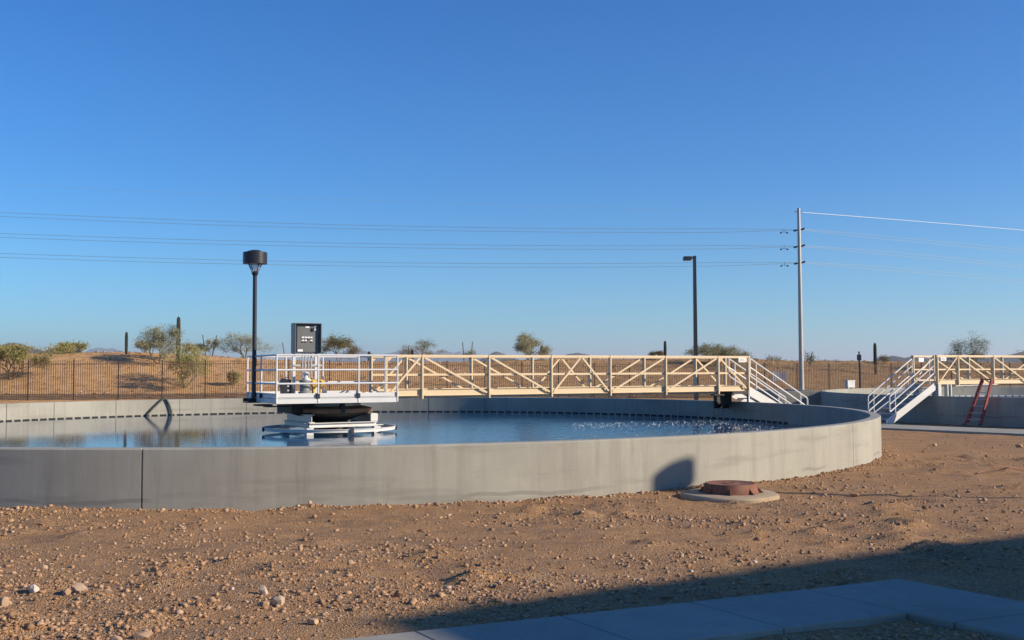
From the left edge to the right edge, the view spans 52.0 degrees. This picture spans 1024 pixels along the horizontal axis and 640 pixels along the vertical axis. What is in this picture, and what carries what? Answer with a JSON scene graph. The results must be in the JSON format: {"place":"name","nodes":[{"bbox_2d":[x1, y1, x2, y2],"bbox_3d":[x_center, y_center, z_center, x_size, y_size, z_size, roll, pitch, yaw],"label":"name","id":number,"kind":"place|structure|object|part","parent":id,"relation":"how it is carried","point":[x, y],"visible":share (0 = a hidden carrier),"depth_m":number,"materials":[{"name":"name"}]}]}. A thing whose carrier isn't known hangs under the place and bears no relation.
{"place":"outdoors","nodes":[
{"label":"outdoors","id":0,"kind":"place"},
{"bbox_2d":[1,343,78,352],"bbox_3d":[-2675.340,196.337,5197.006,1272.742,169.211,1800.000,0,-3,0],"label":"mountain","id":1,"kind":"structure","parent":0,"point":[33,348],"depth_m":5159.02,"materials":[{"name":"stone"}]},
{"bbox_2d":[84,347,118,352],"bbox_3d":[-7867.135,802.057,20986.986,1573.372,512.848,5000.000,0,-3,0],"label":"mountain","id":2,"kind":"structure","parent":0,"point":[100,349],"depth_m":20832.99,"materials":[{"name":"grey stone"}]},
{"bbox_2d":[319,348,481,361],"bbox_3d":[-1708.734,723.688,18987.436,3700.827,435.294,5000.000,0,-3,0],"label":"mountain","id":3,"kind":"structure","parent":0,"point":[417,352],"depth_m":18226.68,"materials":[{"name":"grey stone"}]},
{"bbox_2d":[0,412,811,446],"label":"water","id":4,"kind":"structure","parent":0,"point":[223,430],"depth_m":28.84,"materials":[{"name":"blue liquid"}]},
{"bbox_2d":[146,397,172,415],"bbox_3d":[-12.977,3.227,38.630,1.000,0.801,0.108,2,-3,-37],"label":"hose","id":5,"kind":"object","parent":4,"relation":"in","point":[157,403],"visible":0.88,"depth_m":38.70,"materials":[{"name":"grey"}]},
{"bbox_2d":[262,423,396,432],"bbox_3d":[-4.822,2.853,27.886,3.507,0.135,3.490,0,-3,0],"label":"float ring","id":6,"kind":"object","parent":4,"relation":"on","point":[386,427],"visible":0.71,"depth_m":26.60,"materials":[{"name":"white paint"}]},
{"bbox_2d":[281,413,380,434],"bbox_3d":[-4.830,2.938,27.882,2.020,0.945,2.020,1,-3,-31],"label":"beam frame","id":7,"kind":"object","parent":4,"relation":"in","point":[367,419],"visible":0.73,"depth_m":27.36,"materials":[{"name":"white paint"}]},
{"bbox_2d":[277,403,371,429],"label":"pier","id":8,"kind":"structure","parent":7,"relation":"on","point":[330,412],"depth_m":27.12,"materials":[{"name":"black metal"}]},
{"bbox_2d":[246,354,397,403],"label":"service platform","id":9,"kind":"structure","parent":8,"relation":"on","point":[296,397],"depth_m":26.66,"materials":[{"name":"metal"}]},
{"bbox_2d":[243,250,266,398],"bbox_3d":[-6.809,0.112,27.778,0.639,3.953,0.639,0,-3,0],"label":"lamp post","id":10,"kind":"object","parent":9,"relation":"attached to","point":[254,257],"visible":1,"depth_m":27.70,"materials":[{"name":"black metal"}]},
{"bbox_2d":[243,359,289,406],"bbox_3d":[-6.328,1.600,26.977,0.591,1.220,2.359,1,-3,-30],"label":"lamp bracket","id":11,"kind":"object","parent":9,"relation":"attached to","point":[246,400],"visible":0.93,"depth_m":27.32,"materials":[{"name":"black metal"}]},
{"bbox_2d":[279,377,294,393],"bbox_3d":[-5.668,1.687,26.446,0.378,0.507,0.206,1,-3,-27],"label":"equipment case","id":12,"kind":"object","parent":9,"relation":"on","point":[286,389],"visible":0.74,"depth_m":26.35,"materials":[{"name":"black paint"}]},
{"bbox_2d":[291,323,321,392],"bbox_3d":[-5.268,1.028,27.074,0.765,1.885,0.410,1,-3,-27],"label":"control cabinet","id":13,"kind":"object","parent":9,"relation":"on","point":[306,338],"visible":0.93,"depth_m":27.01,"materials":[{"name":"grey metal"}]},
{"bbox_3d":[-5.259,0.479,27.008,0.550,0.695,0.020,1,-3,-27],"label":"door","id":14,"kind":"part","parent":13,"relation":"part of","materials":[{"name":"grey metal"}]},
{"bbox_2d":[298,372,325,392],"bbox_3d":[-5.162,1.641,26.934,0.800,0.643,0.400,1,-3,-27],"label":"drive motor","id":15,"kind":"object","parent":9,"relation":"on","point":[305,388],"visible":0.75,"depth_m":26.83,"materials":[{"name":"metal"}]},
{"bbox_2d":[580,420,780,433],"bbox_3d":[4.795,2.965,28.529,6.400,0.015,10.672,0,-3,0],"label":"splash","id":16,"kind":"object","parent":4,"relation":"on","point":[689,423],"visible":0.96,"depth_m":31.09,"materials":[{"name":"white liquid"}]},
{"bbox_2d":[0,352,1023,639],"bbox_3d":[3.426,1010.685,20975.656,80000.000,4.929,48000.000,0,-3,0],"label":"ground","id":17,"kind":"structure","parent":0,"point":[538,532],"depth_m":11.01,"materials":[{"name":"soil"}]},
{"bbox_2d":[0,596,8,606],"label":"rock","id":18,"kind":"object","parent":17,"relation":"on","point":[4,601],"visible":0.84,"depth_m":7.80,"materials":[{"name":"stone"}]},
{"bbox_2d":[29,584,39,592],"bbox_3d":[-3.765,2.113,8.271,0.082,0.068,0.069,0,-3,0],"label":"rock","id":19,"kind":"object","parent":17,"relation":"on","point":[33,588],"visible":1,"depth_m":8.25,"materials":[{"name":"stone"}]},
{"bbox_2d":[0,338,76,379],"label":"palo verde tree","id":20,"kind":"object","parent":17,"relation":"on","point":[18,353],"visible":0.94,"depth_m":65.59,"materials":[{"name":"green plant"}]},
{"bbox_2d":[41,565,47,570],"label":"rock","id":21,"kind":"object","parent":17,"relation":"on","point":[44,567],"visible":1,"depth_m":9.28,"materials":[{"name":"stone"}]},
{"bbox_2d":[63,588,70,595],"bbox_3d":[-3.475,2.127,8.211,0.061,0.062,0.055,0,-3,0],"label":"rock","id":22,"kind":"object","parent":17,"relation":"on","point":[67,591],"visible":0.85,"depth_m":8.20,"materials":[{"name":"stone"}]},
{"bbox_2d":[57,339,90,352],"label":"desert bush","id":23,"kind":"object","parent":17,"relation":"on","point":[80,346],"visible":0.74,"depth_m":75.92,"materials":[{"name":"green plant"}]},
{"bbox_2d":[71,582,87,593],"bbox_3d":[-3.398,2.114,8.271,0.129,0.095,0.139,0,-3,0],"label":"rock","id":24,"kind":"object","parent":17,"relation":"on","point":[77,587],"visible":0.91,"depth_m":8.23,"materials":[{"name":"stone"}]},
{"bbox_2d":[104,589,111,593],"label":"rock","id":25,"kind":"object","parent":17,"relation":"on","point":[108,591],"visible":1,"depth_m":8.12,"materials":[{"name":"stone"}]},
{"bbox_2d":[109,635,122,639],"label":"rock","id":26,"kind":"object","parent":17,"relation":"on","point":[114,637],"visible":1,"depth_m":6.81,"materials":[{"name":"stone"}]},
{"bbox_2d":[125,332,127,354],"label":"saguaro cactus","id":27,"kind":"object","parent":17,"relation":"on","point":[126,343],"visible":1,"depth_m":75.94,"materials":[{"name":"green plant"}]},
{"bbox_2d":[133,631,151,638],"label":"rock","id":28,"kind":"object","parent":17,"relation":"on","point":[144,635],"visible":1,"depth_m":6.86,"materials":[{"name":"stone"}]},
{"bbox_2d":[134,339,153,352],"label":"desert bush","id":29,"kind":"object","parent":17,"relation":"on","point":[137,345],"visible":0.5,"depth_m":77.67,"materials":[{"name":"green plant"}]},
{"bbox_2d":[133,321,185,363],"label":"palo verde tree","id":30,"kind":"object","parent":17,"relation":"on","point":[159,338],"visible":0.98,"depth_m":72.56,"materials":[{"name":"green plant"}]},
{"bbox_2d":[176,316,180,359],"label":"saguaro cactus","id":31,"kind":"object","parent":17,"relation":"on","point":[178,325],"visible":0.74,"depth_m":73.95,"materials":[{"name":"green plant"}]},
{"bbox_2d":[156,341,216,387],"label":"palo verde tree","id":32,"kind":"object","parent":17,"relation":"on","point":[191,356],"visible":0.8,"depth_m":65.51,"materials":[{"name":"green plant"}]},
{"bbox_2d":[182,340,213,352],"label":"desert bush","id":33,"kind":"object","parent":17,"relation":"on","point":[201,345],"visible":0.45,"depth_m":79.73,"materials":[{"name":"green plant"}]},
{"bbox_2d":[206,597,216,601],"bbox_3d":[-2.270,2.118,7.934,0.076,0.043,0.056,0,-3,0],"label":"rock","id":34,"kind":"object","parent":17,"relation":"on","point":[210,599],"visible":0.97,"depth_m":7.92,"materials":[{"name":"stone"}]},
{"bbox_2d":[203,336,220,355],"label":"staked sapling","id":35,"kind":"object","parent":17,"relation":"on","point":[213,342],"visible":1,"depth_m":79.91,"materials":[{"name":"green plant"}]},
{"bbox_2d":[227,370,241,383],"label":"desert bush","id":36,"kind":"object","parent":17,"relation":"on","point":[236,376],"visible":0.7,"depth_m":67.70,"materials":[{"name":"green plant"}]},
{"bbox_2d":[212,330,283,357],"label":"palo verde tree","id":37,"kind":"object","parent":17,"relation":"on","point":[246,342],"visible":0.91,"depth_m":80.17,"materials":[{"name":"green plant"}]},
{"bbox_2d":[259,585,267,594],"bbox_3d":[-1.952,2.127,8.260,0.063,0.082,0.045,-1,-3,22],"label":"rock","id":38,"kind":"object","parent":17,"relation":"on","point":[263,590],"visible":0.96,"depth_m":8.25,"materials":[{"name":"stone"}]},
{"bbox_2d":[261,601,269,606],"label":"rock","id":39,"kind":"object","parent":17,"relation":"on","point":[265,603],"visible":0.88,"depth_m":7.84,"materials":[{"name":"stone"}]},
{"bbox_2d":[270,595,284,605],"bbox_3d":[-1.757,2.112,7.889,0.097,0.087,0.078,-2,-3,27],"label":"rock","id":40,"kind":"object","parent":17,"relation":"on","point":[278,600],"visible":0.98,"depth_m":7.86,"materials":[{"name":"stone"}]},
{"bbox_2d":[307,618,318,624],"bbox_3d":[-1.380,2.097,7.300,0.073,0.047,0.062,-1,-3,24],"label":"rock","id":41,"kind":"object","parent":17,"relation":"on","point":[313,621],"visible":1,"depth_m":7.28,"materials":[{"name":"stone"}]},
{"bbox_2d":[321,330,364,360],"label":"palo verde tree","id":42,"kind":"object","parent":17,"relation":"on","point":[338,342],"visible":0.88,"depth_m":81.80,"materials":[{"name":"green plant"}]},
{"bbox_2d":[393,590,403,596],"bbox_3d":[-0.875,2.112,8.093,0.066,0.060,0.066,2,-3,-33],"label":"rock","id":43,"kind":"object","parent":17,"relation":"on","point":[398,593],"visible":1,"depth_m":8.08,"materials":[{"name":"stone"}]},
{"bbox_2d":[399,336,442,359],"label":"palo verde tree","id":44,"kind":"object","parent":17,"relation":"on","point":[417,348],"visible":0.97,"depth_m":83.64,"materials":[{"name":"green plant"}]},
{"bbox_2d":[0,397,881,510],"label":"settling tank","id":45,"kind":"object","parent":17,"relation":"on","point":[272,477],"visible":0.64,"depth_m":14.98,"materials":[{"name":"concrete"}]},
{"bbox_2d":[708,391,751,407],"bbox_3d":[6.747,2.570,33.804,1.590,0.570,1.300,1,-3,-27],"label":"bridge bearing","id":46,"kind":"object","parent":45,"relation":"on","point":[722,399],"visible":0.88,"depth_m":33.76,"materials":[{"name":"white paint"}]},
{"bbox_2d":[369,354,749,398],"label":"walkway bridge","id":47,"kind":"structure","parent":46,"relation":"on","point":[421,392],"depth_m":30.76,"materials":[{"name":"beige paint"}]},
{"bbox_2d":[738,358,745,361],"bbox_3d":[7.322,1.274,33.424,0.280,0.140,0.010,1,-3,-27],"label":"notice plate","id":48,"kind":"object","parent":47,"relation":"attached to","point":[741,359],"visible":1,"depth_m":33.42,"materials":[{"name":"white metal"}]},
{"bbox_2d":[461,344,479,361],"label":"staked sapling","id":49,"kind":"object","parent":17,"relation":"on","point":[472,352],"visible":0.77,"depth_m":83.96,"materials":[{"name":"green plant"}]},
{"bbox_2d":[479,352,517,361],"bbox_3d":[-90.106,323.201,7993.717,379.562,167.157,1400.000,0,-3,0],"label":"mountain","id":50,"kind":"structure","parent":17,"relation":"on","point":[492,360],"depth_m":7878.91,"materials":[{"name":"stone"}]},
{"bbox_2d":[1,351,1017,398],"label":"desert rubble","id":51,"kind":"object","parent":17,"relation":"on","point":[616,360],"visible":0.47,"depth_m":76.60,"materials":[{"name":"stone"}]},
{"bbox_2d":[0,360,1023,400],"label":"metal fence","id":52,"kind":"object","parent":17,"relation":"on","point":[891,366],"visible":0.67,"depth_m":65.91,"materials":[{"name":"metal"}]},
{"bbox_2d":[772,371,786,381],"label":"warning sign","id":53,"kind":"object","parent":52,"relation":"attached to","point":[777,373],"visible":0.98,"depth_m":71.80,"materials":[{"name":"white metal"}]},
{"bbox_2d":[0,350,1023,397],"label":"dry grass","id":54,"kind":"structure","parent":17,"relation":"on","point":[449,376],"depth_m":76.18,"materials":[{"name":"plant"}]},
{"bbox_2d":[512,332,552,360],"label":"palo verde tree","id":55,"kind":"object","parent":17,"relation":"on","point":[527,343],"visible":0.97,"depth_m":84.37,"materials":[{"name":"green plant"}]},
{"bbox_2d":[647,350,663,355],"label":"desert bush","id":56,"kind":"object","parent":17,"relation":"on","point":[658,353],"visible":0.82,"depth_m":85.62,"materials":[{"name":"green plant"}]},
{"bbox_2d":[664,341,666,355],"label":"saguaro cactus","id":57,"kind":"object","parent":17,"relation":"on","point":[665,349],"visible":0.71,"depth_m":81.90,"materials":[{"name":"green plant"}]},
{"bbox_2d":[683,256,697,399],"bbox_3d":[8.517,0.744,50.021,0.625,7.621,0.400,0,-3,0],"label":"area light","id":58,"kind":"object","parent":17,"relation":"on","point":[695,341],"visible":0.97,"depth_m":50.01,"materials":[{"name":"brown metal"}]},
{"bbox_2d":[684,342,755,365],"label":"palo verde tree","id":59,"kind":"object","parent":17,"relation":"on","point":[703,350],"visible":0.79,"depth_m":83.55,"materials":[{"name":"green plant"}]},
{"bbox_2d":[680,480,779,503],"bbox_3d":[3.193,2.553,15.279,1.416,0.370,1.412,1,-3,-20],"label":"manhole","id":60,"kind":"object","parent":17,"relation":"on","point":[725,491],"visible":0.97,"depth_m":14.95,"materials":[{"name":"concrete"}]},
{"bbox_2d":[728,358,807,404],"bbox_3d":[8.538,2.444,34.723,2.649,2.330,1.112,1,-3,-27],"label":"metal stair","id":61,"kind":"object","parent":17,"relation":"on","point":[756,395],"visible":0.59,"depth_m":34.31,"materials":[{"name":"white metal"}]},
{"bbox_2d":[765,354,782,364],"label":"desert bush","id":62,"kind":"object","parent":17,"relation":"on","point":[773,358],"visible":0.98,"depth_m":84.82,"materials":[{"name":"green plant"}]},
{"bbox_2d":[752,389,820,405],"bbox_3d":[13.825,4.357,53.220,1.985,1.620,5.740,0,-3,0],"label":"concrete channel","id":63,"kind":"object","parent":17,"relation":"on","point":[814,397],"visible":0.37,"depth_m":50.38,"materials":[{"name":"grey concrete"}]},
{"bbox_2d":[793,208,804,389],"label":"utility pole","id":64,"kind":"object","parent":17,"relation":"on","point":[800,335],"visible":0.9,"depth_m":66.04,"materials":[{"name":"metal"}]},
{"bbox_2d":[0,233,746,245],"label":"power line","id":65,"kind":"object","parent":64,"relation":"attached to","point":[419,244],"visible":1,"depth_m":62.36,"materials":[{"name":"silver metal"}]},
{"bbox_2d":[0,237,774,248],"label":"power line","id":66,"kind":"object","parent":64,"relation":"attached to","point":[314,246],"visible":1,"depth_m":60.81,"materials":[{"name":"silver metal"}]},
{"bbox_2d":[1,216,788,232],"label":"power line","id":67,"kind":"object","parent":64,"relation":"attached to","point":[426,230],"visible":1,"depth_m":62.43,"materials":[{"name":"silver metal"}]},
{"bbox_2d":[1,257,790,266],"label":"power line","id":68,"kind":"object","parent":64,"relation":"attached to","point":[327,265],"visible":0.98,"depth_m":61.13,"materials":[{"name":"silver metal"}]},
{"bbox_2d":[0,253,793,263],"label":"power line","id":69,"kind":"object","parent":64,"relation":"attached to","point":[481,263],"visible":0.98,"depth_m":63.29,"materials":[{"name":"silver metal"}]},
{"bbox_2d":[0,212,793,229],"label":"power line","id":70,"kind":"object","parent":64,"relation":"attached to","point":[334,224],"visible":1,"depth_m":61.39,"materials":[{"name":"silver metal"}]},
{"bbox_2d":[12,184,791,211],"bbox_3d":[-28.634,-8.443,58.434,94.154,2.830,0.009,0,-3,-10],"label":"power line","id":71,"kind":"object","parent":64,"relation":"attached to","point":[399,201],"visible":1,"depth_m":62.14,"materials":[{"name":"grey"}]},
{"bbox_2d":[803,212,1016,229],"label":"power line","id":72,"kind":"object","parent":64,"relation":"attached to","point":[907,220],"visible":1,"depth_m":71.67,"materials":[{"name":"silver metal"}]},
{"bbox_2d":[803,246,1018,267],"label":"power line","id":73,"kind":"object","parent":64,"relation":"attached to","point":[915,257],"visible":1,"depth_m":71.99,"materials":[{"name":"grey metal"}]},
{"bbox_2d":[805,263,1018,282],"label":"power line","id":74,"kind":"object","parent":64,"relation":"attached to","point":[909,272],"visible":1,"depth_m":71.61,"materials":[{"name":"grey metal"}]},
{"bbox_2d":[805,262,1018,279],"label":"power line","id":75,"kind":"object","parent":64,"relation":"attached to","point":[912,269],"visible":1,"depth_m":71.54,"materials":[{"name":"grey metal"}]},
{"bbox_2d":[804,229,1023,249],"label":"power line","id":76,"kind":"object","parent":64,"relation":"attached to","point":[911,238],"visible":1,"depth_m":71.78,"materials":[{"name":"grey metal"}]},
{"bbox_2d":[811,246,1017,264],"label":"power line","id":77,"kind":"object","parent":64,"relation":"attached to","point":[909,253],"visible":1,"depth_m":71.58,"materials":[{"name":"grey metal"}]},
{"bbox_2d":[806,230,1023,252],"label":"power line","id":78,"kind":"object","parent":64,"relation":"attached to","point":[909,241],"visible":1,"depth_m":71.63,"materials":[{"name":"grey metal"}]},
{"bbox_2d":[804,350,818,369],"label":"staked sapling","id":79,"kind":"object","parent":17,"relation":"on","point":[809,359],"visible":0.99,"depth_m":83.71,"materials":[{"name":"green plant"}]},
{"bbox_2d":[857,352,860,387],"bbox_3d":[19.823,3.401,59.903,0.220,3.226,0.160,0,-3,0],"label":"marker post","id":80,"kind":"object","parent":17,"relation":"on","point":[858,357],"visible":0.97,"depth_m":59.89,"materials":[{"name":"grey metal"}]},
{"bbox_2d":[873,343,876,372],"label":"saguaro cactus","id":81,"kind":"object","parent":17,"relation":"on","point":[874,353],"visible":0.87,"depth_m":83.86,"materials":[{"name":"green plant"}]},
{"bbox_2d":[877,355,891,363],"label":"desert bush","id":82,"kind":"object","parent":17,"relation":"on","point":[882,357],"visible":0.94,"depth_m":89.84,"materials":[{"name":"green plant"}]},
{"bbox_2d":[867,358,935,423],"bbox_3d":[14.879,2.711,40.287,2.602,2.470,1.112,1,-3,-27],"label":"metal stair","id":83,"kind":"object","parent":17,"relation":"on","point":[907,407],"visible":0.98,"depth_m":40.23,"materials":[{"name":"white metal"}]},
{"bbox_2d":[821,387,1023,426],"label":"settling tank","id":84,"kind":"object","parent":17,"relation":"on","point":[1005,406],"visible":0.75,"depth_m":40.55,"materials":[{"name":"concrete"}]},
{"bbox_2d":[844,380,855,388],"bbox_3d":[18.135,3.457,56.362,0.580,0.450,0.260,1,-3,-28],"label":"junction box","id":85,"kind":"object","parent":84,"relation":"on","point":[849,384],"visible":1,"depth_m":56.26,"materials":[{"name":"metal"}]},
{"bbox_2d":[913,384,997,395],"bbox_3d":[17.596,2.780,41.630,3.314,0.490,1.277,1,-3,-26],"label":"bridge bearing","id":86,"kind":"object","parent":84,"relation":"on","point":[947,390],"visible":0.82,"depth_m":40.63,"materials":[{"name":"metal"}]},
{"bbox_2d":[910,355,1023,385],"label":"walkway bridge","id":87,"kind":"structure","parent":86,"relation":"on","point":[959,381],"depth_m":41.75,"materials":[{"name":"beige paint"}]},
{"bbox_2d":[944,331,992,373],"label":"palo verde tree","id":88,"kind":"object","parent":17,"relation":"on","point":[974,352],"visible":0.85,"depth_m":86.00,"materials":[{"name":"green plant"}]},
{"bbox_2d":[954,351,986,364],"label":"desert bush","id":89,"kind":"object","parent":17,"relation":"on","point":[972,354],"visible":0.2,"depth_m":91.47,"materials":[{"name":"green plant"}]},
{"bbox_2d":[962,379,992,424],"bbox_3d":[17.017,2.982,38.331,1.103,1.674,0.707,2,-4,-39],"label":"stepladder","id":90,"kind":"object","parent":17,"relation":"on","point":[973,404],"visible":1,"depth_m":38.27,"materials":[{"name":"metal"}]},
{"bbox_2d":[977,466,1023,473],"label":"rebar rod","id":91,"kind":"object","parent":17,"relation":"on","point":[1000,467],"visible":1,"depth_m":18.92,"materials":[{"name":"orange metal"}]},
{"bbox_2d":[1015,347,1023,368],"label":"desert bush","id":92,"kind":"object","parent":17,"relation":"on","point":[1022,362],"visible":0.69,"depth_m":86.28,"materials":[{"name":"green plant"}]},
{"bbox_2d":[0,0,1023,360],"label":"sky","id":93,"kind":"structure","parent":0,"point":[758,110],"materials":[{"name":"blue"}]},
{"bbox_2d":[557,353,598,358],"bbox_3d":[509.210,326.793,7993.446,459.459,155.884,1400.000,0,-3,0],"label":"mountain","id":94,"kind":"structure","parent":0,"point":[579,354],"depth_m":7953.46,"materials":[{"name":"grey stone"}]},
{"bbox_2d":[338,579,1023,639],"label":"sidewalk","id":95,"kind":"structure","parent":0,"point":[841,606],"depth_m":7.22,"materials":[{"name":"concrete"}]},
{"bbox_2d":[878,351,1023,362],"bbox_3d":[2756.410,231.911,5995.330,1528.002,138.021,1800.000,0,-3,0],"label":"mountain","id":96,"kind":"structure","parent":0,"point":[1006,360],"depth_m":5843.81,"materials":[{"name":"stone"}]},
{"bbox_2d":[881,424,1023,435],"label":"path","id":97,"kind":"structure","parent":0,"point":[994,431],"depth_m":35.11,"materials":[{"name":"concrete"}]}
]}

